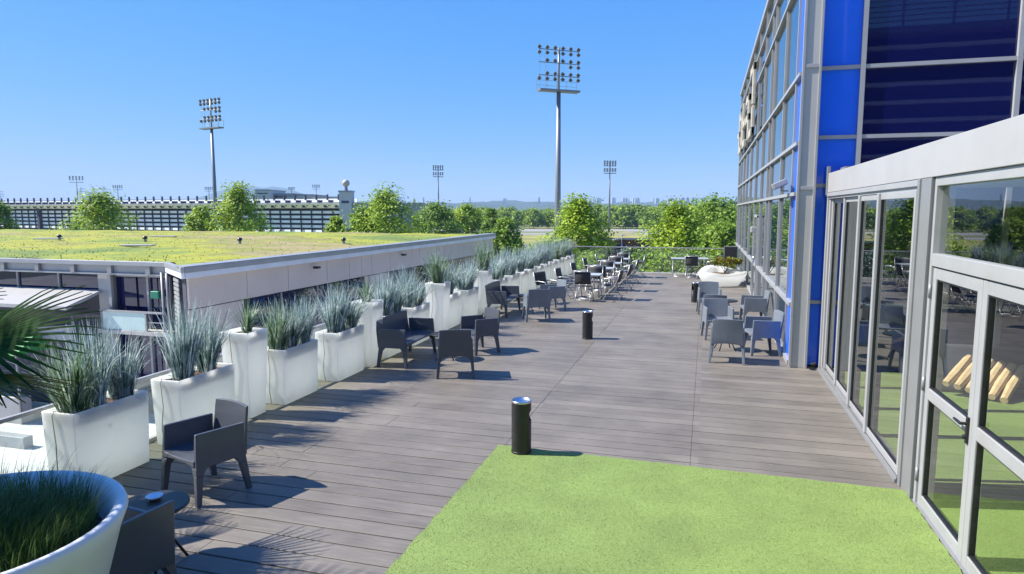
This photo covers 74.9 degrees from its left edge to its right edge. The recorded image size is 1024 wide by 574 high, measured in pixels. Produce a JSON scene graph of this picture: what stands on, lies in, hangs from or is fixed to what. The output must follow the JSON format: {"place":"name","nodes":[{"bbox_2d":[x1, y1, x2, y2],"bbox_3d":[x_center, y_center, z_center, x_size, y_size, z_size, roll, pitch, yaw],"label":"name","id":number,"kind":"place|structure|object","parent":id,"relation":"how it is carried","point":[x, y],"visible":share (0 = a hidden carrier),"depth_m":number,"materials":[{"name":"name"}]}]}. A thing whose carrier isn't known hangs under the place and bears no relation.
{"place":"outdoors","nodes":[
{"label":"outdoors","id":0,"kind":"place"},
{"bbox_2d":[0,440,115,572],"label":"lawn grass","id":1,"kind":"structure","parent":0,"point":[21,500],"depth_m":3.49,"materials":[{"name":"plant"}]},
{"bbox_2d":[0,401,155,473],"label":"paving","id":2,"kind":"structure","parent":0,"point":[34,428],"depth_m":20.14,"materials":[{"name":"concrete"}]},
{"bbox_2d":[0,431,32,448],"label":"wall","id":3,"kind":"structure","parent":2,"relation":"on","point":[17,440],"depth_m":20.26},
{"bbox_2d":[0,336,54,424],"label":"market stall","id":4,"kind":"object","parent":2,"relation":"on","point":[12,408],"visible":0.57,"depth_m":22.61,"materials":[{"name":"grey metal"}]},
{"bbox_2d":[38,325,82,401],"bbox_3d":[-15.413,2.909,22.938,1.886,3.311,0.046,2,7,16],"label":"banner","id":5,"kind":"object","parent":2,"relation":"on","point":[60,337],"visible":0.29,"depth_m":22.81,"materials":[{"name":"fabric"}]},
{"bbox_2d":[49,184,141,230],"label":"broadleaf tree","id":6,"kind":"object","parent":2,"relation":"on","point":[100,209],"visible":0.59,"depth_m":68.70,"materials":[{"name":"green plant"}]},
{"bbox_2d":[181,205,218,230],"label":"broadleaf tree","id":7,"kind":"object","parent":2,"relation":"on","point":[200,216],"visible":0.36,"depth_m":69.83,"materials":[{"name":"green plant"}]},
{"bbox_2d":[203,179,279,231],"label":"broadleaf tree","id":8,"kind":"object","parent":2,"relation":"on","point":[236,196],"visible":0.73,"depth_m":68.75,"materials":[{"name":"green plant"}]},
{"bbox_2d":[489,216,524,262],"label":"broadleaf tree","id":9,"kind":"object","parent":2,"relation":"on","point":[504,225],"visible":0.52,"depth_m":53.10,"materials":[{"name":"green plant"}]},
{"bbox_2d":[522,191,623,269],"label":"broadleaf tree","id":10,"kind":"object","parent":2,"relation":"on","point":[583,223],"visible":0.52,"depth_m":44.91,"materials":[{"name":"green plant"}]},
{"bbox_2d":[642,248,684,272],"bbox_3d":[8.265,0.519,35.316,3.043,5.259,3.238,2,7,14],"label":"tall bush","id":11,"kind":"object","parent":2,"relation":"on","point":[665,257],"visible":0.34,"depth_m":34.70,"materials":[{"name":"green plant"}]},
{"bbox_2d":[629,195,719,270],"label":"broadleaf tree","id":12,"kind":"object","parent":2,"relation":"on","point":[679,228],"visible":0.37,"depth_m":43.22,"materials":[{"name":"green plant"}]},
{"bbox_2d":[669,189,737,246],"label":"broadleaf tree","id":13,"kind":"object","parent":2,"relation":"on","point":[711,207],"visible":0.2,"depth_m":52.36,"materials":[{"name":"green plant"}]},
{"bbox_2d":[694,219,736,267],"bbox_3d":[12.574,-0.796,40.218,4.311,6.760,4.352,5,8,37],"label":"broadleaf tree","id":14,"kind":"object","parent":2,"relation":"on","point":[721,232],"visible":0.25,"depth_m":39.48,"materials":[{"name":"green plant"}]},
{"bbox_2d":[213,297,269,332],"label":"ornamental grass","id":15,"kind":"object","parent":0,"point":[248,318],"depth_m":8.61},
{"bbox_2d":[191,185,301,199],"bbox_3d":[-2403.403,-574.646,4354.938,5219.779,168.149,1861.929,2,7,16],"label":"building","id":16,"kind":"structure","parent":0,"point":[251,190],"depth_m":4151.80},
{"bbox_2d":[0,229,495,413],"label":"green roof building","id":17,"kind":"structure","parent":0,"point":[223,269],"depth_m":24.62,"materials":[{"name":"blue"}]},
{"bbox_2d":[19,272,57,287],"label":"window","id":18,"kind":"structure","parent":17,"relation":"in","point":[27,279],"depth_m":24.37,"materials":[{"name":"grey"}]},
{"bbox_2d":[60,273,98,289],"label":"window","id":19,"kind":"structure","parent":17,"relation":"in","point":[72,281],"depth_m":23.85,"materials":[{"name":"grey"}]},
{"bbox_2d":[116,276,142,377],"bbox_3d":[-13.424,1.375,23.460,0.850,3.640,0.030,2,7,16],"label":"window","id":20,"kind":"structure","parent":17,"relation":"in","point":[127,298],"depth_m":23.37,"materials":[{"name":"blue"}]},
{"bbox_2d":[115,275,174,378],"bbox_3d":[-12.688,1.397,23.181,2.320,3.660,0.100,2,7,16],"label":"window frame","id":21,"kind":"structure","parent":17,"relation":"in","point":[148,285],"depth_m":22.99,"materials":[{"name":"paint"}]},
{"bbox_2d":[138,277,162,376],"bbox_3d":[-12.536,1.404,23.205,0.800,3.640,0.030,2,7,16],"label":"window","id":22,"kind":"structure","parent":17,"relation":"in","point":[141,280],"depth_m":23.17,"materials":[{"name":"grey"}]},
{"bbox_2d":[247,293,280,327],"bbox_3d":[-8.821,1.082,23.906,0.030,1.520,1.800,2,7,16],"label":"window","id":23,"kind":"structure","parent":17,"relation":"in","point":[265,299],"depth_m":23.76,"materials":[{"name":"blue"}]},
{"bbox_2d":[282,286,316,327],"bbox_3d":[-8.224,0.848,25.958,0.030,1.520,2.300,2,7,16],"label":"window","id":24,"kind":"structure","parent":17,"relation":"in","point":[307,291],"depth_m":25.88,"materials":[{"name":"blue"}]},
{"bbox_2d":[318,280,346,322],"bbox_3d":[-7.558,0.586,28.249,0.030,1.520,2.300,2,7,16],"label":"window","id":25,"kind":"structure","parent":17,"relation":"in","point":[320,287],"depth_m":27.84,"materials":[{"name":"blue"}]},
{"bbox_2d":[15,200,736,211],"bbox_3d":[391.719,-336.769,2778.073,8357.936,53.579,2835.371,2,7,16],"label":"hills","id":26,"kind":"structure","parent":0,"point":[516,204],"depth_m":2438.57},
{"bbox_2d":[0,0,766,203],"label":"sky","id":27,"kind":"structure","parent":0,"point":[324,93],"materials":[{"name":"blue"}]},
{"bbox_2d":[494,244,538,260],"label":"car park","id":28,"kind":"structure","parent":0,"point":[526,245],"depth_m":133.71,"materials":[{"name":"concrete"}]},
{"bbox_2d":[411,199,465,233],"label":"broadleaf tree","id":29,"kind":"object","parent":28,"relation":"on","point":[437,212],"visible":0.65,"depth_m":97.99,"materials":[{"name":"green plant"}]},
{"bbox_2d":[443,200,484,233],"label":"broadleaf tree","id":30,"kind":"object","parent":28,"relation":"on","point":[466,217],"visible":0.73,"depth_m":110.22,"materials":[{"name":"green plant"}]},
{"bbox_2d":[474,208,505,247],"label":"broadleaf tree","id":31,"kind":"object","parent":28,"relation":"on","point":[490,218],"visible":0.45,"depth_m":91.00,"materials":[{"name":"green plant"}]},
{"bbox_2d":[568,231,661,260],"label":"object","id":32,"kind":"structure","parent":28,"relation":"on","point":[630,237],"depth_m":94.99,"materials":[{"name":"beige plant"}]},
{"bbox_2d":[432,224,669,268],"bbox_3d":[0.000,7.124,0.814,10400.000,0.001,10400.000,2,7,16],"label":"ground","id":33,"kind":"structure","parent":0,"point":[550,227],"depth_m":269.09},
{"bbox_2d":[0,200,20,229],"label":"broadleaf tree","id":34,"kind":"object","parent":33,"relation":"on","point":[4,210],"visible":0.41,"depth_m":69.75,"materials":[{"name":"green plant"}]},
{"bbox_2d":[0,194,358,231],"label":"grandstand","id":35,"kind":"object","parent":33,"relation":"on","point":[293,215],"visible":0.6,"depth_m":130.20,"materials":[{"name":"metal"}]},
{"bbox_2d":[199,97,223,226],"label":"floodlight mast","id":36,"kind":"object","parent":33,"relation":"on","point":[211,117],"visible":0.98,"depth_m":93.19,"materials":[{"name":"grey metal"}]},
{"bbox_2d":[338,179,354,230],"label":"control tower","id":37,"kind":"structure","parent":33,"relation":"on","point":[347,199],"depth_m":111.24,"materials":[{"name":"metal"}]},
{"bbox_2d":[346,205,382,232],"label":"broadleaf tree","id":38,"kind":"object","parent":33,"relation":"on","point":[358,216],"visible":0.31,"depth_m":70.81,"materials":[{"name":"green plant"}]},
{"bbox_2d":[335,180,437,233],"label":"broadleaf tree","id":39,"kind":"object","parent":33,"relation":"on","point":[384,201],"visible":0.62,"depth_m":68.47,"materials":[{"name":"green plant"}]},
{"bbox_2d":[352,203,431,233],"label":"hall","id":40,"kind":"structure","parent":33,"relation":"on","point":[416,207],"depth_m":111.77,"materials":[{"name":"metal"}]},
{"bbox_2d":[521,207,546,228],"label":"broadleaf tree","id":41,"kind":"object","parent":33,"relation":"on","point":[532,217],"visible":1,"depth_m":264.75,"materials":[{"name":"green plant"}]},
{"bbox_2d":[537,44,580,236],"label":"floodlight mast","id":42,"kind":"object","parent":33,"relation":"on","point":[558,91],"visible":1,"depth_m":61.95,"materials":[{"name":"grey metal"}]},
{"bbox_2d":[613,203,638,228],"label":"broadleaf tree","id":43,"kind":"object","parent":33,"relation":"on","point":[624,216],"visible":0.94,"depth_m":262.43,"materials":[{"name":"green plant"}]},
{"bbox_2d":[735,0,1023,370],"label":"glass building","id":44,"kind":"structure","parent":0,"point":[836,85],"depth_m":10.79,"materials":[{"name":"blue metal"}]},
{"bbox_2d":[744,68,752,279],"bbox_3d":[8.801,-4.230,24.773,0.025,8.020,2.440,2,7,16],"label":"window","id":45,"kind":"structure","parent":44,"relation":"in","point":[749,153],"depth_m":25.24,"materials":[{"name":"clear glass"}]},
{"bbox_2d":[747,43,759,286],"bbox_3d":[8.086,-3.949,22.315,0.025,8.020,2.590,2,7,16],"label":"window","id":46,"kind":"structure","parent":44,"relation":"in","point":[758,50],"depth_m":22.56,"materials":[{"name":"clear glass"}]},
{"bbox_2d":[753,20,766,294],"bbox_3d":[7.386,-3.675,19.910,0.025,8.020,2.330,2,7,16],"label":"window","id":47,"kind":"structure","parent":44,"relation":"in","point":[761,101],"depth_m":20.11,"materials":[{"name":"clear glass"}]},
{"bbox_2d":[757,0,773,295],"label":"window","id":48,"kind":"structure","parent":44,"relation":"in","point":[768,79],"depth_m":18.03,"materials":[{"name":"blue glass"}]},
{"bbox_2d":[767,0,787,319],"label":"window","id":49,"kind":"structure","parent":44,"relation":"in","point":[781,45],"depth_m":15.03,"materials":[{"name":"blue glass"}]},
{"bbox_2d":[776,0,798,346],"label":"window","id":50,"kind":"structure","parent":44,"relation":"in","point":[794,11],"depth_m":12.91,"materials":[{"name":"blue glass"}]},
{"bbox_2d":[860,0,1020,369],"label":"window","id":51,"kind":"structure","parent":44,"relation":"in","point":[961,97],"depth_m":10.52,"materials":[{"name":"blue"}]},
{"bbox_2d":[999,60,1023,346],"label":"window","id":52,"kind":"structure","parent":44,"relation":"in","point":[1012,322],"depth_m":10.41,"materials":[{"name":"blue"}]},
{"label":"deck column","id":53,"kind":"structure","parent":0,"visible":0},
{"bbox_2d":[690,336,902,461],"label":"deck slab","id":54,"kind":"structure","parent":53,"relation":"on","point":[890,371],"depth_m":11.34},
{"bbox_2d":[112,273,962,573],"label":"deck","id":55,"kind":"structure","parent":54,"relation":"on","point":[368,469],"depth_m":8.19,"materials":[{"name":"wood"}]},
{"bbox_2d":[0,470,128,573],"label":"bowl planter","id":56,"kind":"object","parent":55,"relation":"on","point":[92,551],"visible":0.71,"depth_m":3.37,"materials":[{"name":"white plastic"}]},
{"bbox_2d":[41,389,148,477],"bbox_3d":[-4.139,1.507,6.711,0.399,0.781,0.896,2,7,16],"label":"planter box","id":57,"kind":"object","parent":55,"relation":"on","point":[97,435],"visible":0.77,"depth_m":6.53,"materials":[{"name":"white plastic"}]},
{"bbox_2d":[10,328,135,417],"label":"ornamental grass","id":58,"kind":"object","parent":57,"relation":"in","point":[77,397],"depth_m":6.30,"materials":[{"name":"plant"}]},
{"bbox_2d":[30,313,181,408],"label":"ornamental grass","id":59,"kind":"object","parent":57,"relation":"in","point":[101,398],"depth_m":6.59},
{"bbox_2d":[77,323,160,399],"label":"ornamental grass","id":60,"kind":"object","parent":57,"relation":"in","point":[124,384],"depth_m":6.89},
{"bbox_2d":[109,500,176,573],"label":"armchair","id":61,"kind":"object","parent":55,"relation":"on","point":[145,543],"visible":0.73,"depth_m":4.19,"materials":[{"name":"plastic"}]},
{"bbox_2d":[128,490,189,573],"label":"side table","id":62,"kind":"object","parent":55,"relation":"on","point":[181,499],"visible":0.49,"depth_m":5.07,"materials":[{"name":"black metal"}]},
{"bbox_2d":[151,362,234,444],"bbox_3d":[-3.752,1.368,7.934,0.399,0.781,0.936,2,7,16],"label":"planter box","id":63,"kind":"object","parent":55,"relation":"on","point":[188,398],"visible":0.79,"depth_m":7.61,"materials":[{"name":"white plastic"}]},
{"bbox_2d":[120,294,248,380],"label":"ornamental grass","id":64,"kind":"object","parent":63,"relation":"in","point":[187,351],"depth_m":7.62,"materials":[{"name":"plant"}]},
{"bbox_2d":[146,306,245,371],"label":"ornamental grass","id":65,"kind":"object","parent":63,"relation":"in","point":[208,359],"depth_m":8.02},
{"bbox_2d":[161,398,251,507],"bbox_3d":[-2.896,1.537,6.365,0.611,0.795,0.619,4,8,33],"label":"armchair","id":66,"kind":"object","parent":55,"relation":"on","point":[201,444],"visible":0.98,"depth_m":6.30,"materials":[{"name":"plastic"}]},
{"bbox_2d":[221,327,267,418],"bbox_3d":[-3.457,1.107,8.677,0.419,1.131,0.436,2,7,16],"label":"planter box","id":67,"kind":"object","parent":55,"relation":"on","point":[250,363],"visible":0.76,"depth_m":8.53,"materials":[{"name":"white plastic"}]},
{"bbox_2d":[266,339,317,404],"bbox_3d":[-3.162,1.185,9.533,0.399,0.781,0.856,2,7,16],"label":"planter box","id":68,"kind":"object","parent":55,"relation":"on","point":[292,374],"visible":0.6,"depth_m":9.26,"materials":[{"name":"white plastic"}]},
{"bbox_2d":[255,298,301,350],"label":"ornamental grass","id":69,"kind":"object","parent":68,"relation":"in","point":[277,338],"depth_m":9.12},
{"bbox_2d":[255,297,325,348],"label":"ornamental grass","id":70,"kind":"object","parent":68,"relation":"in","point":[293,338],"depth_m":9.40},
{"bbox_2d":[270,293,325,344],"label":"ornamental grass","id":71,"kind":"object","parent":68,"relation":"in","point":[306,336],"depth_m":9.68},
{"bbox_2d":[315,324,363,381],"bbox_3d":[-2.764,1.041,10.794,0.399,0.781,0.876,2,7,16],"label":"planter box","id":72,"kind":"object","parent":55,"relation":"on","point":[340,356],"visible":0.86,"depth_m":10.47,"materials":[{"name":"white plastic"}]},
{"bbox_2d":[301,281,370,332],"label":"ornamental grass","id":73,"kind":"object","parent":72,"relation":"in","point":[335,318],"depth_m":10.48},
{"bbox_2d":[314,282,383,329],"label":"ornamental grass","id":74,"kind":"object","parent":72,"relation":"in","point":[351,322],"depth_m":10.86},
{"bbox_2d":[351,299,382,366],"bbox_3d":[-2.483,0.786,11.482,0.419,1.131,0.436,2,7,17],"label":"planter box","id":75,"kind":"object","parent":55,"relation":"on","point":[370,318],"visible":0.63,"depth_m":11.32,"materials":[{"name":"white plastic"}]},
{"bbox_2d":[382,309,406,357],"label":"planter box","id":76,"kind":"object","parent":55,"relation":"on","point":[388,352],"visible":0.14,"depth_m":12.13,"materials":[{"name":"white plastic"}]},
{"bbox_2d":[355,268,416,315],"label":"ornamental grass","id":77,"kind":"object","parent":76,"relation":"in","point":[385,296],"depth_m":12.14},
{"bbox_2d":[375,272,425,313],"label":"ornamental grass","id":78,"kind":"object","parent":76,"relation":"in","point":[399,303],"depth_m":12.57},
{"bbox_2d":[376,310,436,368],"bbox_3d":[-1.892,0.899,11.947,0.619,0.795,1.371,2,7,15],"label":"armchair","id":79,"kind":"object","parent":55,"relation":"on","point":[395,331],"visible":0.96,"depth_m":11.84,"materials":[{"name":"plastic"}]},
{"bbox_2d":[401,302,429,345],"bbox_3d":[-2.004,0.733,13.490,0.399,0.781,0.876,2,7,16],"label":"planter box","id":80,"kind":"object","parent":55,"relation":"on","point":[423,311],"visible":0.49,"depth_m":13.37,"materials":[{"name":"white plastic"}]},
{"bbox_2d":[389,263,432,307],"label":"ornamental grass","id":81,"kind":"object","parent":80,"relation":"in","point":[408,304],"depth_m":13.18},
{"bbox_2d":[149,270,696,442],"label":"deck kerb","id":82,"kind":"structure","parent":55,"relation":"on","point":[152,436],"depth_m":27.84,"materials":[{"name":"concrete"}]},
{"bbox_2d":[0,284,457,423],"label":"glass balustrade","id":83,"kind":"object","parent":82,"relation":"on","point":[38,410],"depth_m":6.51,"materials":[{"name":"clear glass"}]},
{"bbox_2d":[425,281,450,331],"bbox_3d":[-1.592,0.451,14.409,0.419,1.131,0.456,2,7,16],"label":"planter box","id":84,"kind":"object","parent":55,"relation":"on","point":[438,297],"visible":0.66,"depth_m":14.23,"materials":[{"name":"white plastic"}]},
{"bbox_2d":[421,246,452,283],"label":"ornamental grass","id":85,"kind":"object","parent":84,"relation":"in","point":[436,273],"depth_m":14.25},
{"bbox_2d":[448,291,460,328],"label":"planter box","id":86,"kind":"object","parent":55,"relation":"on","point":[454,308],"visible":0.27,"depth_m":15.33,"materials":[{"name":"white plastic"}]},
{"bbox_2d":[418,256,474,294],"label":"ornamental grass","id":87,"kind":"object","parent":86,"relation":"in","point":[454,280],"depth_m":15.19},
{"bbox_2d":[436,330,474,378],"bbox_3d":[-0.915,1.029,10.806,0.611,0.795,0.619,-1,7,-5],"label":"armchair","id":88,"kind":"object","parent":55,"relation":"on","point":[455,343],"visible":1,"depth_m":10.53,"materials":[{"name":"plastic"}]},
{"bbox_2d":[454,287,478,321],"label":"planter box","id":89,"kind":"object","parent":55,"relation":"on","point":[469,303],"visible":0.52,"depth_m":16.03,"materials":[{"name":"white plastic"}]},
{"bbox_2d":[446,258,486,290],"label":"ornamental grass","id":90,"kind":"object","parent":89,"relation":"in","point":[465,283],"depth_m":16.04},
{"bbox_2d":[460,307,499,355],"bbox_3d":[-0.596,0.818,12.658,0.619,0.795,0.611,-5,8,-35],"label":"armchair","id":91,"kind":"object","parent":55,"relation":"on","point":[479,327],"visible":0.84,"depth_m":12.55,"materials":[{"name":"plastic"}]},
{"bbox_2d":[473,269,492,313],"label":"planter box","id":92,"kind":"object","parent":55,"relation":"on","point":[482,280],"visible":0.59,"depth_m":17.19,"materials":[{"name":"white plastic"}]},
{"bbox_2d":[467,238,499,270],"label":"ornamental grass","id":93,"kind":"object","parent":92,"relation":"in","point":[483,254],"depth_m":17.18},
{"bbox_2d":[485,281,520,317],"bbox_3d":[-0.239,0.286,17.305,0.619,0.795,1.371,2,7,15],"label":"armchair","id":94,"kind":"object","parent":55,"relation":"on","point":[496,293],"visible":0.98,"depth_m":16.91,"materials":[{"name":"plastic"}]},
{"bbox_2d":[522,289,550,321],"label":"armchair","id":95,"kind":"object","parent":55,"relation":"on","point":[536,298],"visible":1,"depth_m":15.95,"materials":[{"name":"grey plastic"}]},
{"bbox_2d":[538,279,566,309],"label":"armchair","id":96,"kind":"object","parent":55,"relation":"on","point":[557,291],"visible":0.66,"depth_m":17.82,"materials":[{"name":"grey plastic"}]},
{"bbox_2d":[574,271,594,301],"bbox_3d":[2.112,-0.033,19.629,0.544,0.899,0.536,2,7,18],"label":"folding chair","id":97,"kind":"object","parent":55,"relation":"on","point":[581,277],"visible":1,"depth_m":19.43,"materials":[{"name":"fabric"}]},
{"bbox_2d":[582,310,592,339],"bbox_3d":[1.572,0.785,13.902,0.224,0.583,0.224,1,7,5],"label":"ashtray bin","id":98,"kind":"object","parent":55,"relation":"on","point":[587,327],"visible":1,"depth_m":13.82,"materials":[{"name":"metal"}]},
{"bbox_2d":[384,445,964,573],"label":"turf carpet","id":99,"kind":"object","parent":55,"relation":"on","point":[505,510],"visible":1,"depth_m":5.63,"materials":[{"name":"carpet"}]},
{"bbox_2d":[511,397,531,454],"bbox_3d":[0.103,1.514,7.309,0.224,0.583,0.224,0,7,2],"label":"ashtray bin","id":100,"kind":"object","parent":99,"relation":"on","point":[521,428],"visible":1,"depth_m":7.22,"materials":[{"name":"black metal"}]},
{"bbox_2d":[696,281,721,313],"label":"armchair","id":101,"kind":"object","parent":55,"relation":"on","point":[708,287],"visible":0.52,"depth_m":17.58,"materials":[{"name":"grey plastic"}]},
{"bbox_2d":[700,298,733,339],"bbox_3d":[4.304,0.664,13.999,0.611,0.795,0.619,1,7,7],"label":"armchair","id":102,"kind":"object","parent":55,"relation":"on","point":[716,308],"visible":0.69,"depth_m":14.20,"materials":[{"name":"grey plastic"}]},
{"bbox_2d":[697,265,746,286],"bbox_3d":[7.598,-0.401,24.205,1.712,0.599,2.571,2,7,16],"label":"freeform planter","id":103,"kind":"object","parent":55,"relation":"on","point":[730,277],"visible":0.93,"depth_m":23.41,"materials":[{"name":"white plastic"}]},
{"bbox_2d":[710,255,743,272],"bbox_3d":[7.835,-0.817,24.413,1.189,0.651,0.797,2,7,16],"label":"shrub","id":104,"kind":"object","parent":103,"relation":"on","point":[729,261],"visible":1,"depth_m":24.26,"materials":[{"name":"green plant"}]},
{"bbox_2d":[708,319,744,364],"bbox_3d":[3.803,0.916,11.797,0.611,0.795,0.619,2,7,19],"label":"armchair","id":105,"kind":"object","parent":55,"relation":"on","point":[727,331],"visible":1,"depth_m":11.53,"materials":[{"name":"grey plastic"}]},
{"bbox_2d":[739,290,769,322],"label":"armchair","id":106,"kind":"object","parent":55,"relation":"on","point":[754,303],"visible":0.92,"depth_m":15.39,"materials":[{"name":"grey plastic"}]},
{"bbox_2d":[745,310,784,355],"bbox_3d":[4.696,0.837,12.484,0.619,0.795,0.611,0,7,3],"label":"armchair","id":107,"kind":"object","parent":55,"relation":"on","point":[757,327],"visible":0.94,"depth_m":12.21,"materials":[{"name":"grey plastic"}]},
{"bbox_2d":[816,114,1023,573],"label":"glass pavilion","id":108,"kind":"structure","parent":55,"relation":"on","point":[952,463],"depth_m":6.10,"materials":[{"name":"grey metal"}]},
{"bbox_2d":[915,267,987,561],"bbox_3d":[3.522,0.950,5.446,0.134,2.145,1.116,2,7,16],"label":"door","id":109,"kind":"structure","parent":108,"relation":"in","point":[933,397],"depth_m":5.58,"materials":[{"name":"paint"}]},
{"bbox_2d":[942,344,1023,396],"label":"lounger","id":110,"kind":"object","parent":108,"relation":"on","point":[954,354],"depth_m":9.90,"materials":[{"name":"plastic"}]},
{"bbox_2d":[942,354,1023,402],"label":"bolster pile","id":111,"kind":"object","parent":110,"relation":"on","point":[960,371],"visible":0.69,"depth_m":9.47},
{"bbox_2d":[961,280,1023,573],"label":"door","id":112,"kind":"structure","parent":108,"relation":"in","point":[982,438],"depth_m":4.77,"materials":[{"name":"paint"}]},
{"bbox_3d":[-4.413,1.820,5.211,0.499,0.500,0.499,2,7,16],"label":"palm pot","id":113,"kind":"object","parent":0,"visible":0},
{"bbox_2d":[0,284,102,407],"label":"fan palm","id":114,"kind":"object","parent":113,"relation":"in","point":[18,325],"visible":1,"depth_m":4.98,"materials":[{"name":"green plant"}]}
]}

